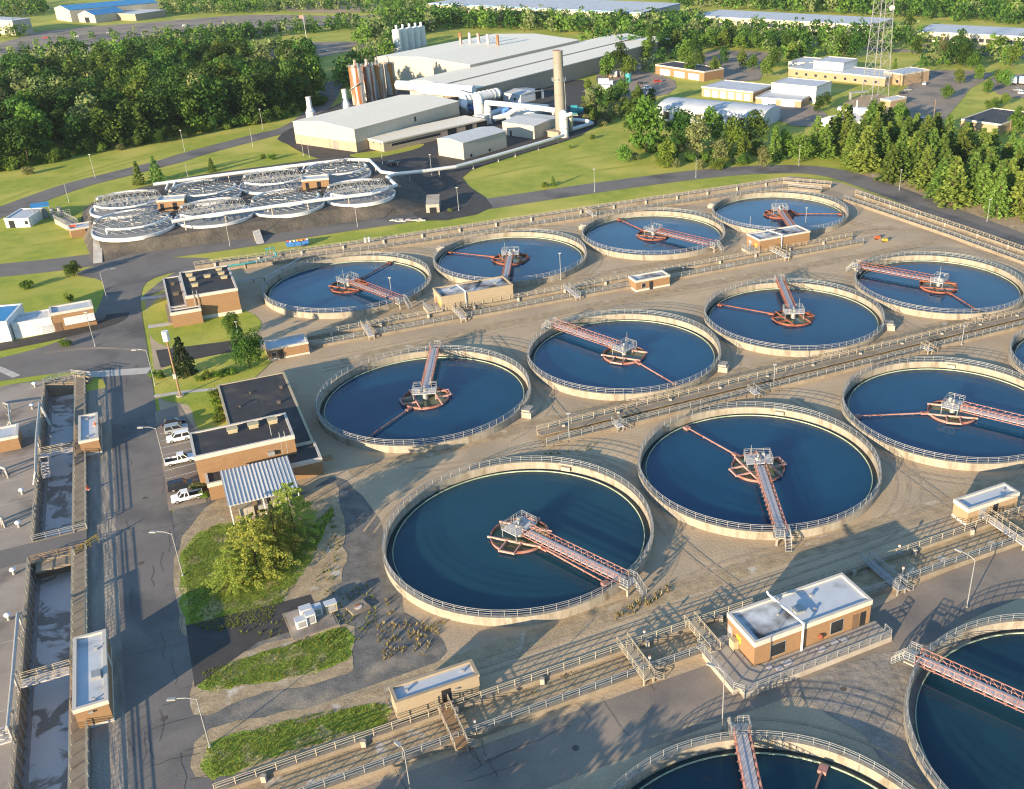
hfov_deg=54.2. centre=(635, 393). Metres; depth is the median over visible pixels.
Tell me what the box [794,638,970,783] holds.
concrete apron
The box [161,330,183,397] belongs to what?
utility pole
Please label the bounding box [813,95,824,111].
broadleaf tree
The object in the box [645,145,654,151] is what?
shrub
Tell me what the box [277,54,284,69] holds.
conifer
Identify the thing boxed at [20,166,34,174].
shrub
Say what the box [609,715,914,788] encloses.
clarifier tank
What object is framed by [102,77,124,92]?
broadleaf tree
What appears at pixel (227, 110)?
conifer
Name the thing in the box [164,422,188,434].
parked car
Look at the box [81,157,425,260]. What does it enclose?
embankment
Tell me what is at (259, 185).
trickling filter
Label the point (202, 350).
driveway
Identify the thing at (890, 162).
pine tree
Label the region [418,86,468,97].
white duct
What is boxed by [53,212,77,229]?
loading platform
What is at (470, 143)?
storage shed
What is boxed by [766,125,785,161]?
conifer
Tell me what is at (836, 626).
window
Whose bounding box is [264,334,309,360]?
brick hut
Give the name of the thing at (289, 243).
skip container
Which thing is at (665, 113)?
window
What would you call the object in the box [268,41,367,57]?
parking lot
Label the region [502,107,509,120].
blue pipe
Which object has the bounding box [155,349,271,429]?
lawn
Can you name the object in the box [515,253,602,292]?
tyre track
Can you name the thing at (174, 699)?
street lamp
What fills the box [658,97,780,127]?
arched shed
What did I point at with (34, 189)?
mown lane
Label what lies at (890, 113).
pine tree
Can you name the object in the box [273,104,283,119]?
shrub
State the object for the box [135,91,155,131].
conifer
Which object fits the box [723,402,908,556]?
tyre track
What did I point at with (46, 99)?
broadleaf tree
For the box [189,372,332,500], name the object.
office building
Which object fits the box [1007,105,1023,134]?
broadleaf tree
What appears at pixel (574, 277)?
tyre track
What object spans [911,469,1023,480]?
tyre track
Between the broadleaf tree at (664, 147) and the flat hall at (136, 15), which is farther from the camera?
the flat hall at (136, 15)
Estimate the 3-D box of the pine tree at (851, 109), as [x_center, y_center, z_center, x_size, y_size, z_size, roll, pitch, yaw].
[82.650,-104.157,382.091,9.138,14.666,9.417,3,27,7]
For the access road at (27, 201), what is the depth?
364.03 m
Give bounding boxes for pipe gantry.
[0,465,8,477]
[0,516,5,527]
[2,402,11,424]
[5,612,24,743]
[32,402,51,484]
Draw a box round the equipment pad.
[282,599,339,640]
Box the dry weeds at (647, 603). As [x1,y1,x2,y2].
[376,584,670,695]
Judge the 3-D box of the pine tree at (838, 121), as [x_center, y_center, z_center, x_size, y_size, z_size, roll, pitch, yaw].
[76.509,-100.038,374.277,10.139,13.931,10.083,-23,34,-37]
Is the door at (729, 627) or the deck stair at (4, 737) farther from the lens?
the door at (729, 627)
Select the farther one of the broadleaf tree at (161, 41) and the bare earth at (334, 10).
the bare earth at (334, 10)
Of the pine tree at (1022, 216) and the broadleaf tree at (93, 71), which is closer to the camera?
the pine tree at (1022, 216)
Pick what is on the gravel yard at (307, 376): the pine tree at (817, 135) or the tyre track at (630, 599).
the tyre track at (630, 599)
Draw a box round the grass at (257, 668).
[182,506,384,777]
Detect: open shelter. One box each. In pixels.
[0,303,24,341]
[30,201,70,219]
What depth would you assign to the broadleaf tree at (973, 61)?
522.53 m
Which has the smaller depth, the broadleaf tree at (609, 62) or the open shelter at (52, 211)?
the open shelter at (52, 211)
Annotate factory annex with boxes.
[367,115,486,151]
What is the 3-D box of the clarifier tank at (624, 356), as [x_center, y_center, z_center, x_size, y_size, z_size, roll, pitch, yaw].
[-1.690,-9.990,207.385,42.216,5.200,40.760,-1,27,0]
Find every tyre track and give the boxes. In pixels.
[286,219,884,336]
[287,218,880,333]
[295,481,1023,722]
[319,235,940,358]
[320,237,943,361]
[323,242,928,367]
[326,243,935,370]
[359,262,441,320]
[359,305,1023,465]
[362,309,1023,470]
[363,255,448,322]
[363,455,681,614]
[366,484,1023,703]
[373,460,670,609]
[389,491,1023,707]
[414,347,554,441]
[414,453,741,584]
[415,458,732,588]
[486,353,545,438]
[490,336,563,421]
[497,335,572,419]
[513,246,595,290]
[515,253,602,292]
[521,454,682,529]
[522,449,693,529]
[578,312,741,410]
[580,325,733,406]
[650,717,920,774]
[657,728,922,788]
[658,230,739,265]
[665,226,733,262]
[668,406,897,550]
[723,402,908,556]
[789,400,952,510]
[790,281,904,365]
[797,306,896,362]
[797,398,952,502]
[801,272,915,331]
[806,271,921,330]
[848,221,1000,257]
[848,223,995,258]
[861,456,910,541]
[868,460,921,547]
[908,474,1023,485]
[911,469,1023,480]
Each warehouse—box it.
[428,0,680,26]
[697,9,893,32]
[917,24,1023,45]
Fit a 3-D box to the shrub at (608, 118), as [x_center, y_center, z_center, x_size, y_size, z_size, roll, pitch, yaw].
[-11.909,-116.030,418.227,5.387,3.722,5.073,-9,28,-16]
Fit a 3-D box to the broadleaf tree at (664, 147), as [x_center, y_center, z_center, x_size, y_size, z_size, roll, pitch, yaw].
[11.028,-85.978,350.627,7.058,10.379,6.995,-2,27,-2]
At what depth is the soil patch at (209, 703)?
122.90 m
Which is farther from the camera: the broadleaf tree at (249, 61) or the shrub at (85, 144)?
the broadleaf tree at (249, 61)
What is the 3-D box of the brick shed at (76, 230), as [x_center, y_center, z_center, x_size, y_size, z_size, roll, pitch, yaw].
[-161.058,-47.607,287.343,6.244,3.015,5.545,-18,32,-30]
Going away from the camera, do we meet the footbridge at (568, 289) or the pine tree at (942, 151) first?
the footbridge at (568, 289)
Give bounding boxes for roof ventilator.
[3,612,10,620]
[9,567,15,574]
[14,520,20,527]
[18,488,23,494]
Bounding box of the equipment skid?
[473,113,492,124]
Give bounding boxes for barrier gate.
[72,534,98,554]
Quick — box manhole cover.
[572,745,578,750]
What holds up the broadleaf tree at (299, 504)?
on the soil patch at (323, 498)
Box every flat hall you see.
[0,17,33,34]
[117,9,165,20]
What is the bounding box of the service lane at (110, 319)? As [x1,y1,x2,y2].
[0,312,128,350]
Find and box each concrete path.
[93,238,101,262]
[253,229,263,243]
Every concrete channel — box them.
[194,177,831,269]
[212,505,1023,788]
[307,233,863,348]
[536,308,1023,447]
[843,190,1023,264]
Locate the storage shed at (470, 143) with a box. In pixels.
[437,126,506,159]
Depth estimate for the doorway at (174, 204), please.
296.66 m
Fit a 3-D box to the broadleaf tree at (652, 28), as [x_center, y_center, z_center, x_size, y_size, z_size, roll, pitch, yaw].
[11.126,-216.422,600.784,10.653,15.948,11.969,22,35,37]
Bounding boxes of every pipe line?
[153,158,394,188]
[171,172,397,229]
[397,134,564,181]
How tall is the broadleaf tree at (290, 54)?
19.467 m
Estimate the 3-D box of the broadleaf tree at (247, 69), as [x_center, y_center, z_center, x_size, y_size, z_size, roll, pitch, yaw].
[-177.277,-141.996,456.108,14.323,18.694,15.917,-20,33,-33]
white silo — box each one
[392,25,402,52]
[399,24,408,50]
[406,23,414,48]
[412,23,420,47]
[417,22,426,45]
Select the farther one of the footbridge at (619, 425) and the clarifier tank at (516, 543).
the footbridge at (619, 425)
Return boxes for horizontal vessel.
[467,105,473,113]
[492,107,503,119]
[501,109,542,113]
[506,110,530,118]
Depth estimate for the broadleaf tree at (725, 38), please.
604.11 m
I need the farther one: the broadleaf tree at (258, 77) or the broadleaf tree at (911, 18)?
the broadleaf tree at (911, 18)
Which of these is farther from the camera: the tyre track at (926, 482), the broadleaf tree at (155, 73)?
the broadleaf tree at (155, 73)
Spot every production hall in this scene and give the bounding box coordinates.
[377,32,578,80]
[409,33,640,97]
[444,36,669,102]
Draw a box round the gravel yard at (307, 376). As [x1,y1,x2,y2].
[145,176,1023,788]
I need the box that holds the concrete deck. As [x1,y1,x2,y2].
[0,376,86,788]
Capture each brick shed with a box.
[49,299,96,331]
[67,221,89,237]
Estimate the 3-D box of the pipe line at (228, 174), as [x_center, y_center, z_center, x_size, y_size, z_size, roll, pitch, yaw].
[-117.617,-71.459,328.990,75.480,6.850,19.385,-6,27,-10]
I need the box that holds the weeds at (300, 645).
[202,442,595,648]
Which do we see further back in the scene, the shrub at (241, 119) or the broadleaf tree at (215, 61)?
the broadleaf tree at (215, 61)
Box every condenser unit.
[294,614,307,629]
[298,603,311,614]
[304,609,316,624]
[311,602,322,615]
[323,598,337,613]
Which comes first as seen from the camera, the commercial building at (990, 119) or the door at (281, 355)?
the door at (281, 355)
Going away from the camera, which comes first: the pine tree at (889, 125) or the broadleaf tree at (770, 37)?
the pine tree at (889, 125)
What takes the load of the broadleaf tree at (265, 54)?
on the ground at (46, 290)
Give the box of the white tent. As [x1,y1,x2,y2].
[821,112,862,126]
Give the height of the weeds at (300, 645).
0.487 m
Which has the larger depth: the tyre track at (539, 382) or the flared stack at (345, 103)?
the flared stack at (345, 103)
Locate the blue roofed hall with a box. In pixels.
[54,0,158,21]
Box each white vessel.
[473,93,483,114]
[484,106,492,123]
[559,110,568,137]
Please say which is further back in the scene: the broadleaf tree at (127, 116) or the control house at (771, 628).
the broadleaf tree at (127, 116)
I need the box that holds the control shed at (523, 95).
[502,87,543,102]
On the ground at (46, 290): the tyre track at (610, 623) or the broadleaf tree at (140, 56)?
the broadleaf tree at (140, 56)
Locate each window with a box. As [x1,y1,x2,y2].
[42,325,54,332]
[391,133,439,145]
[476,120,486,127]
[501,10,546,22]
[663,111,669,118]
[770,640,785,657]
[829,618,843,634]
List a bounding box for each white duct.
[395,80,476,98]
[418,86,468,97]
[459,88,501,104]
[461,99,467,114]
[484,100,554,115]
[493,111,534,120]
[497,102,548,107]
[504,105,524,116]
[564,112,593,131]
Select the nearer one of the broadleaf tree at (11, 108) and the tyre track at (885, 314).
the tyre track at (885, 314)
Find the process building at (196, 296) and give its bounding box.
[162,265,241,327]
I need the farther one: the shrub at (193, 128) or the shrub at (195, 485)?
the shrub at (193, 128)
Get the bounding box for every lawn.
[146,297,261,346]
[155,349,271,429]
[178,505,332,624]
[198,627,355,691]
[318,50,367,81]
[350,144,423,157]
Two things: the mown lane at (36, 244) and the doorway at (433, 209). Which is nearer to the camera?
the mown lane at (36, 244)
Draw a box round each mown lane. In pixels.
[0,146,176,201]
[0,228,63,239]
[0,237,83,249]
[35,131,253,190]
[160,151,286,171]
[486,164,742,198]
[504,141,594,165]
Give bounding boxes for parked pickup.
[164,451,193,466]
[171,488,202,503]
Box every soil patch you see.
[174,483,347,635]
[189,624,354,714]
[190,695,402,776]
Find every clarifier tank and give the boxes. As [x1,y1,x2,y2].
[262,251,431,318]
[315,340,536,452]
[382,456,653,625]
[433,228,586,286]
[527,309,730,400]
[579,207,725,259]
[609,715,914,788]
[637,401,881,551]
[703,274,895,356]
[708,189,848,234]
[841,356,1023,470]
[846,251,1023,319]
[891,613,1023,788]
[1008,328,1023,378]
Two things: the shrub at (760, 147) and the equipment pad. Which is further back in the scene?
the shrub at (760, 147)
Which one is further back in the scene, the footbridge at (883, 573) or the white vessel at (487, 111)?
the white vessel at (487, 111)
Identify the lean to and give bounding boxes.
[546,128,560,136]
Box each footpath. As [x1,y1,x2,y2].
[0,366,19,377]
[141,294,165,299]
[148,322,169,327]
[154,388,215,397]
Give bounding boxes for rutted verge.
[86,388,129,788]
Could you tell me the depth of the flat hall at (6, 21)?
706.27 m
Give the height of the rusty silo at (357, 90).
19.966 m
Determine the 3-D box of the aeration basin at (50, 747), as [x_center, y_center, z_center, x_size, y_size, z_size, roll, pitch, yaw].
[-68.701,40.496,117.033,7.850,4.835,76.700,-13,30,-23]
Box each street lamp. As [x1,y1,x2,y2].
[84,311,95,346]
[131,349,155,385]
[137,426,164,465]
[149,531,183,575]
[166,697,211,747]
[394,740,410,788]
[706,662,724,730]
[954,548,975,607]
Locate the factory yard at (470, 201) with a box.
[277,80,606,219]
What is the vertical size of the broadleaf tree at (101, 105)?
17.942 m
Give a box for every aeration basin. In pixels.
[8,543,89,788]
[30,370,92,542]
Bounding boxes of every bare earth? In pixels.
[280,1,382,12]
[842,94,894,119]
[858,173,1023,232]
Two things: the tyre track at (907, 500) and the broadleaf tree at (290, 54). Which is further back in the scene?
the broadleaf tree at (290, 54)
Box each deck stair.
[0,721,11,744]
[39,455,50,477]
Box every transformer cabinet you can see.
[238,501,256,520]
[257,499,269,514]
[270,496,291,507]
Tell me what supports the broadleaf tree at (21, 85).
on the ground at (46, 290)
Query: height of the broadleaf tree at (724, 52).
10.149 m
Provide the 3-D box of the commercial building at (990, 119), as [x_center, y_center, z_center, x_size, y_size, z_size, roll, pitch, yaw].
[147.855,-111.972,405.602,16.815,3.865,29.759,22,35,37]
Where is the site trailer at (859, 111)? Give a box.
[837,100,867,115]
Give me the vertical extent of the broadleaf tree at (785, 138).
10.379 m
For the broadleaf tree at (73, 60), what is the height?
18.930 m
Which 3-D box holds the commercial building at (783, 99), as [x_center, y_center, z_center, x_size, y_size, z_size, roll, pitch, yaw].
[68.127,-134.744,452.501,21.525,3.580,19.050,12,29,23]
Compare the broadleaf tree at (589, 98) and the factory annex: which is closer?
the factory annex
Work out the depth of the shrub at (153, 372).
201.86 m
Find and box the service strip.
[0,530,86,568]
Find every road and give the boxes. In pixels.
[0,15,349,54]
[0,52,395,217]
[0,165,1023,276]
[0,257,213,788]
[255,11,427,30]
[361,545,1023,788]
[711,37,1023,58]
[922,44,1023,50]
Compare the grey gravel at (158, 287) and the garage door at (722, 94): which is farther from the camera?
the garage door at (722, 94)
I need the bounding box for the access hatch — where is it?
[346,599,370,615]
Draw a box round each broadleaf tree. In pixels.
[0,51,13,68]
[0,70,24,93]
[0,81,9,97]
[0,87,14,100]
[0,87,14,110]
[0,92,47,137]
[0,100,9,119]
[0,115,43,157]
[1,53,45,74]
[3,57,33,79]
[7,69,35,94]
[8,51,39,67]
[8,88,52,135]
[9,101,54,153]
[15,75,45,93]
[22,86,72,138]
[25,71,50,87]
[30,85,55,117]
[38,56,62,75]
[39,46,63,67]
[39,62,76,86]
[45,76,78,88]
[46,75,64,90]
[48,107,79,147]
[49,87,84,134]
[54,55,90,77]
[57,78,99,98]
[57,112,94,149]
[61,260,81,276]
[63,64,91,80]
[64,92,105,143]
[66,75,101,95]
[75,91,98,99]
[76,93,117,128]
[77,66,96,80]
[79,70,101,96]
[82,107,125,146]
[84,98,117,142]
[85,55,107,75]
[89,41,104,62]
[93,49,118,70]
[96,66,127,91]
[100,86,119,107]
[100,89,132,135]
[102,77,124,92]
[106,64,126,76]
[106,73,134,90]
[107,54,132,71]
[110,43,131,66]
[115,98,147,138]
[119,39,143,53]
[119,75,153,105]
[120,68,135,80]
[123,85,172,132]
[124,49,143,68]
[130,52,152,70]
[131,57,153,73]
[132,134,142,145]
[133,40,148,54]
[136,62,165,82]
[137,54,178,74]
[138,46,152,56]
[139,71,162,86]
[147,43,160,52]
[147,49,176,67]
[147,74,186,124]
[148,75,176,116]
[151,35,177,47]
[152,45,178,58]
[160,62,191,85]
[160,67,174,77]
[161,47,181,63]
[166,52,181,67]
[170,40,197,56]
[170,83,207,128]
[174,41,199,62]
[174,64,220,86]
[179,50,196,65]
[181,72,213,115]
[184,59,207,67]
[189,74,232,124]
[197,62,216,77]
[200,42,210,55]
[200,49,214,64]
[200,546,262,596]
[205,57,225,70]
[207,45,226,60]
[210,39,226,56]
[212,61,240,85]
[212,75,232,115]
[213,36,234,52]
[218,38,250,59]
[219,57,248,73]
[220,512,300,590]
[221,312,240,334]
[222,53,244,67]
[223,76,262,116]
[223,78,239,112]
[228,326,264,368]
[232,68,267,109]
[232,74,266,116]
[236,46,262,60]
[237,57,252,67]
[237,64,261,77]
[246,45,276,66]
[246,66,283,111]
[247,55,266,69]
[247,503,306,566]
[250,62,273,80]
[259,75,289,115]
[263,64,279,79]
[263,481,324,548]
[270,54,279,68]
[272,40,292,61]
[273,56,305,97]
[277,60,307,106]
[283,47,303,64]
[286,47,299,59]
[291,38,323,75]
[297,55,328,98]
[580,103,586,113]
[583,78,591,89]
[584,89,595,106]
[589,107,599,122]
[595,84,605,98]
[599,52,615,77]
[604,86,616,102]
[607,101,620,116]
[611,41,629,69]
[614,80,628,96]
[615,143,632,161]
[618,55,637,75]
[619,96,629,109]
[621,95,640,132]
[627,94,665,151]
[630,84,644,100]
[641,33,656,59]
[645,24,661,35]
[646,87,656,102]
[655,31,672,52]
[657,136,676,158]
[662,106,695,145]
[669,28,682,49]
[677,42,693,61]
[683,57,696,68]
[684,114,711,154]
[688,33,702,52]
[691,51,706,64]
[699,106,723,143]
[704,28,717,46]
[708,56,720,68]
[710,139,728,159]
[717,27,730,46]
[717,116,748,149]
[718,45,729,63]
[727,25,736,42]
[732,31,749,49]
[734,134,752,155]
[737,49,747,68]
[741,109,771,142]
[746,54,758,69]
[748,29,761,49]
[757,148,771,167]
[759,55,774,76]
[763,29,779,48]
[768,46,782,65]
[776,128,793,155]
[778,31,796,49]
[785,133,816,162]
[786,41,799,58]
[797,41,807,56]
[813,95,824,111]
[820,91,831,104]
[833,29,854,56]
[846,30,865,57]
[892,100,909,117]
[903,11,917,25]
[911,35,923,53]
[936,33,951,58]
[939,84,954,98]
[944,35,968,63]
[952,28,968,42]
[953,68,965,82]
[956,40,974,65]
[965,51,983,70]
[974,64,985,80]
[982,78,993,92]
[984,40,998,54]
[984,97,999,108]
[994,35,1009,51]
[994,70,1001,82]
[995,69,1014,85]
[999,92,1010,104]
[1005,40,1022,66]
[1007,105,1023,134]
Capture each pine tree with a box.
[801,115,829,157]
[811,123,839,159]
[824,117,839,149]
[829,110,844,143]
[834,120,850,156]
[835,103,854,145]
[837,121,859,154]
[839,129,862,167]
[844,123,860,156]
[845,125,881,174]
[847,105,856,122]
[847,121,869,157]
[859,105,875,135]
[860,99,878,120]
[861,111,869,125]
[867,126,892,166]
[870,111,884,135]
[872,127,887,162]
[873,118,883,140]
[873,144,905,184]
[875,101,890,130]
[883,107,895,127]
[886,121,896,149]
[889,116,902,146]
[889,141,915,179]
[892,115,898,130]
[895,116,914,155]
[895,127,909,162]
[901,131,920,168]
[904,129,929,179]
[906,145,939,190]
[912,113,925,131]
[912,116,919,136]
[915,129,940,167]
[919,115,936,146]
[923,134,951,177]
[923,158,952,200]
[925,142,951,184]
[928,112,945,138]
[930,149,954,186]
[932,155,972,209]
[938,114,957,146]
[948,135,957,170]
[951,122,975,163]
[952,130,972,167]
[954,149,981,193]
[956,152,986,202]
[958,127,975,169]
[962,163,995,207]
[969,123,976,143]
[973,127,986,148]
[975,146,1001,182]
[976,159,1015,208]
[979,133,993,150]
[980,144,988,161]
[981,147,994,168]
[983,174,1013,219]
[989,128,1002,158]
[994,147,1000,166]
[1001,130,1017,158]
[1001,142,1011,159]
[1002,158,1021,209]
[1002,168,1023,218]
[1006,138,1023,157]
[1011,150,1023,193]
[1016,207,1023,221]
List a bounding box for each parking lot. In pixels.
[155,405,206,510]
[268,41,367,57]
[596,70,675,98]
[701,50,781,80]
[779,104,827,126]
[893,70,992,125]
[990,74,1023,97]
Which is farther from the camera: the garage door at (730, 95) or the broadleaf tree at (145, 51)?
the broadleaf tree at (145, 51)
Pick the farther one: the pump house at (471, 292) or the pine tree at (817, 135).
the pine tree at (817, 135)
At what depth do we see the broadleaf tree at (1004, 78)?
478.26 m
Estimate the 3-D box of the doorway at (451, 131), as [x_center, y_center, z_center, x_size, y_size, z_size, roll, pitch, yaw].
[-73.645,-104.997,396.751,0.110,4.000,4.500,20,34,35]
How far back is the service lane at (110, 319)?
222.44 m
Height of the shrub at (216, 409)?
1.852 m
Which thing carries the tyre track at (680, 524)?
on the gravel yard at (307, 376)
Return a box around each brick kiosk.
[156,194,187,211]
[301,174,329,189]
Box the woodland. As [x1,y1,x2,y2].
[0,0,1023,107]
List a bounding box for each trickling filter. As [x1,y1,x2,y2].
[89,189,163,218]
[90,206,175,241]
[166,176,241,206]
[174,196,253,227]
[238,167,304,194]
[249,186,324,217]
[304,158,370,183]
[323,178,395,207]
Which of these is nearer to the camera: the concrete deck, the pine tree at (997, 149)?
the concrete deck
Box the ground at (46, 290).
[0,0,1023,513]
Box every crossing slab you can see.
[44,347,146,353]
[86,367,150,376]
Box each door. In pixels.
[8,220,15,227]
[54,322,62,331]
[278,350,283,358]
[535,88,540,99]
[649,281,652,289]
[660,69,669,75]
[674,71,683,77]
[688,73,698,80]
[704,90,709,96]
[712,90,717,97]
[720,91,725,98]
[728,92,733,98]
[728,624,731,637]
[736,93,741,99]
[744,94,749,100]
[762,99,775,104]
[781,100,794,106]
[851,614,858,628]
[859,611,865,625]
[978,507,986,519]
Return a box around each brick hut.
[0,423,22,452]
[72,629,114,728]
[78,412,102,455]
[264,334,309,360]
[628,270,669,291]
[741,225,810,254]
[951,482,1019,525]
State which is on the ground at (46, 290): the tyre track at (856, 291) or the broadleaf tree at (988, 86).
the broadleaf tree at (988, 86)
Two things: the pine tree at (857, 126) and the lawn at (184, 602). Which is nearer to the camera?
the lawn at (184, 602)
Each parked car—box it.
[161,416,184,426]
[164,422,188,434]
[166,428,189,442]
[167,478,193,492]
[388,160,399,165]
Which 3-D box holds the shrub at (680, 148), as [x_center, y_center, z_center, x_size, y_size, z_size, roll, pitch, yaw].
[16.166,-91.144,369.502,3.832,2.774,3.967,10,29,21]
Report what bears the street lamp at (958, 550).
on the road at (928, 611)
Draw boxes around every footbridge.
[360,319,374,339]
[435,694,479,754]
[450,303,466,322]
[563,282,580,300]
[583,206,596,217]
[611,415,630,431]
[617,633,663,685]
[684,611,720,652]
[747,383,765,398]
[769,246,789,260]
[860,550,913,595]
[921,341,937,354]
[981,507,1023,550]
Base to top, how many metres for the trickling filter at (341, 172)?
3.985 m
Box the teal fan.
[570,105,583,115]
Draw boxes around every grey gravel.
[143,257,253,296]
[171,476,446,787]
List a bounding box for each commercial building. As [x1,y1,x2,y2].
[655,61,723,80]
[701,80,771,101]
[755,90,809,107]
[771,77,831,103]
[788,56,819,66]
[788,62,892,86]
[813,56,857,70]
[880,95,906,106]
[884,66,929,85]
[960,107,1023,133]
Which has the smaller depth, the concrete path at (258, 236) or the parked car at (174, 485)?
the parked car at (174, 485)
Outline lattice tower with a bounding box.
[849,0,894,99]
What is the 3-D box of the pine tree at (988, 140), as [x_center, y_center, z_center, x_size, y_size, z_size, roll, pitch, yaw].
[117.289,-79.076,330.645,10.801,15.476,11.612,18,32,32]
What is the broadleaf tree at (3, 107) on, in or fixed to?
on the ground at (46, 290)
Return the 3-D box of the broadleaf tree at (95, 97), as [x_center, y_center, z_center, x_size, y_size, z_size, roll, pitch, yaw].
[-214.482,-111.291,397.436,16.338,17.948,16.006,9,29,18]
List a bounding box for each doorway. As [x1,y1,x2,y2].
[172,202,177,209]
[429,207,436,212]
[441,688,451,702]
[447,127,456,134]
[465,124,471,130]
[992,503,998,514]
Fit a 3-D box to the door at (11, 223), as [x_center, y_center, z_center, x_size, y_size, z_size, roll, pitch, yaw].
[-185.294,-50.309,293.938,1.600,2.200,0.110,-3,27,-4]
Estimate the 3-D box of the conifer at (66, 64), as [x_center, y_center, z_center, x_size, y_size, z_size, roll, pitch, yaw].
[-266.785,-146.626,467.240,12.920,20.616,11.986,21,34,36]
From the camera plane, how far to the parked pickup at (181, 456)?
170.80 m
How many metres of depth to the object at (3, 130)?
361.25 m
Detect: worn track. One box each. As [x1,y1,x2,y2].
[323,473,1023,702]
[329,226,897,327]
[339,241,936,364]
[348,304,1023,477]
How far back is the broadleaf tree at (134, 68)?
466.76 m
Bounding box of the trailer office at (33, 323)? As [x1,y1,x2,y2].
[10,309,54,338]
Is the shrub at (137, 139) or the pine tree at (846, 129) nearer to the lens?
the pine tree at (846, 129)
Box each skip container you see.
[286,240,294,246]
[293,239,300,245]
[300,238,308,245]
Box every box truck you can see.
[598,78,612,85]
[1011,76,1016,84]
[1018,76,1023,84]
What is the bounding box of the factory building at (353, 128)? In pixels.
[292,94,459,151]
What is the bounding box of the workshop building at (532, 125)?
[502,113,555,138]
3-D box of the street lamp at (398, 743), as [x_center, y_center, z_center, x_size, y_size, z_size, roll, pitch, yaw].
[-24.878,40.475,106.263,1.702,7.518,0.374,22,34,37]
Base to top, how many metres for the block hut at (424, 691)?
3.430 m
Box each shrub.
[0,156,20,170]
[15,155,31,167]
[17,279,33,289]
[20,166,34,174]
[23,160,31,166]
[36,156,48,163]
[43,151,60,163]
[50,148,65,159]
[57,339,71,346]
[63,291,74,301]
[64,148,71,157]
[74,145,84,154]
[77,138,93,153]
[92,142,107,152]
[116,143,125,150]
[124,139,130,146]
[148,369,156,376]
[152,128,164,141]
[153,369,164,378]
[161,125,171,139]
[171,125,182,138]
[186,128,193,135]
[188,125,197,134]
[188,482,205,490]
[192,374,203,381]
[197,123,212,131]
[198,490,209,497]
[201,369,211,379]
[205,117,217,130]
[206,389,219,396]
[208,397,220,405]
[210,370,219,376]
[210,412,224,422]
[212,406,222,413]
[217,368,229,376]
[221,122,230,128]
[223,113,238,127]
[227,367,236,375]
[235,113,252,125]
[250,116,259,124]
[254,108,272,122]
[267,153,276,159]
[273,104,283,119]
[280,111,288,118]
[287,103,297,114]
[299,103,306,110]
[313,94,326,105]
[541,181,548,186]
[582,114,589,119]
[595,111,606,121]
[597,108,607,113]
[597,119,606,125]
[601,115,612,122]
[631,152,640,159]
[632,138,644,149]
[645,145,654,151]
[652,142,659,150]
[655,155,673,167]
[657,134,666,142]
[669,158,680,167]
[671,149,678,158]
[676,145,683,152]
[683,151,697,160]
[692,159,704,168]
[701,153,711,161]
[708,156,726,168]
[731,155,739,163]
[732,148,746,156]
[736,153,747,164]
[747,143,759,154]
[751,139,762,145]
[756,145,768,155]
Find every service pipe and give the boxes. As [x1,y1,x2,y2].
[229,252,277,268]
[237,257,300,282]
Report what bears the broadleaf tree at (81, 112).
on the ground at (46, 290)
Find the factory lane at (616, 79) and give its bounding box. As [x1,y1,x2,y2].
[582,42,688,91]
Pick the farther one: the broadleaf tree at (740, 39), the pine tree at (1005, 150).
the broadleaf tree at (740, 39)
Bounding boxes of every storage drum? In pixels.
[608,71,616,77]
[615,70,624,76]
[625,73,631,81]
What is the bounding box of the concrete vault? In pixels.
[426,194,439,212]
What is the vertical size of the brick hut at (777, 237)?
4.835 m
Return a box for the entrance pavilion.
[78,7,124,22]
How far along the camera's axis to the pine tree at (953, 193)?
300.50 m
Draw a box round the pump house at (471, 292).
[423,276,513,313]
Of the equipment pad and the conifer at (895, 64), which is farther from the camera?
the conifer at (895, 64)
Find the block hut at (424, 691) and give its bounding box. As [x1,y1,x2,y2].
[388,659,480,722]
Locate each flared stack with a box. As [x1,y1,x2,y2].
[305,96,315,117]
[341,89,350,108]
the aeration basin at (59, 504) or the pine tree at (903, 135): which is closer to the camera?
the aeration basin at (59, 504)
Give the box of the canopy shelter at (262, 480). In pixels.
[220,456,298,524]
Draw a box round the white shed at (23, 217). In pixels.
[4,208,43,227]
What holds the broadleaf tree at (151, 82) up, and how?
on the ground at (46, 290)
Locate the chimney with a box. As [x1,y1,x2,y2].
[552,50,568,129]
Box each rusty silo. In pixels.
[348,60,366,104]
[362,59,377,100]
[371,57,386,97]
[383,57,396,94]
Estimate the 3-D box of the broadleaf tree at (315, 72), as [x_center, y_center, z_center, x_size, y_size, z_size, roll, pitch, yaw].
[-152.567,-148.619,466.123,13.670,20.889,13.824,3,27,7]
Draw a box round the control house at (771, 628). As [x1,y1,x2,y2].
[696,572,891,698]
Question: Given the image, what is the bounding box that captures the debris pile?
[389,218,425,221]
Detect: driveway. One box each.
[156,341,259,366]
[186,595,313,685]
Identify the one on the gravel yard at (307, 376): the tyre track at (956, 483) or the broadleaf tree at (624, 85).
the tyre track at (956, 483)
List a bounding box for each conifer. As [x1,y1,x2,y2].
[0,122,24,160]
[19,58,32,71]
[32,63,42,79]
[49,52,61,75]
[61,53,77,75]
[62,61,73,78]
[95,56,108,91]
[127,105,154,144]
[131,161,145,185]
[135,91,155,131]
[147,156,165,183]
[154,91,180,129]
[170,336,198,378]
[195,46,203,61]
[207,158,216,172]
[214,83,236,123]
[236,47,243,59]
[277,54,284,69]
[294,65,322,107]
[550,176,556,186]
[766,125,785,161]
[891,58,897,69]

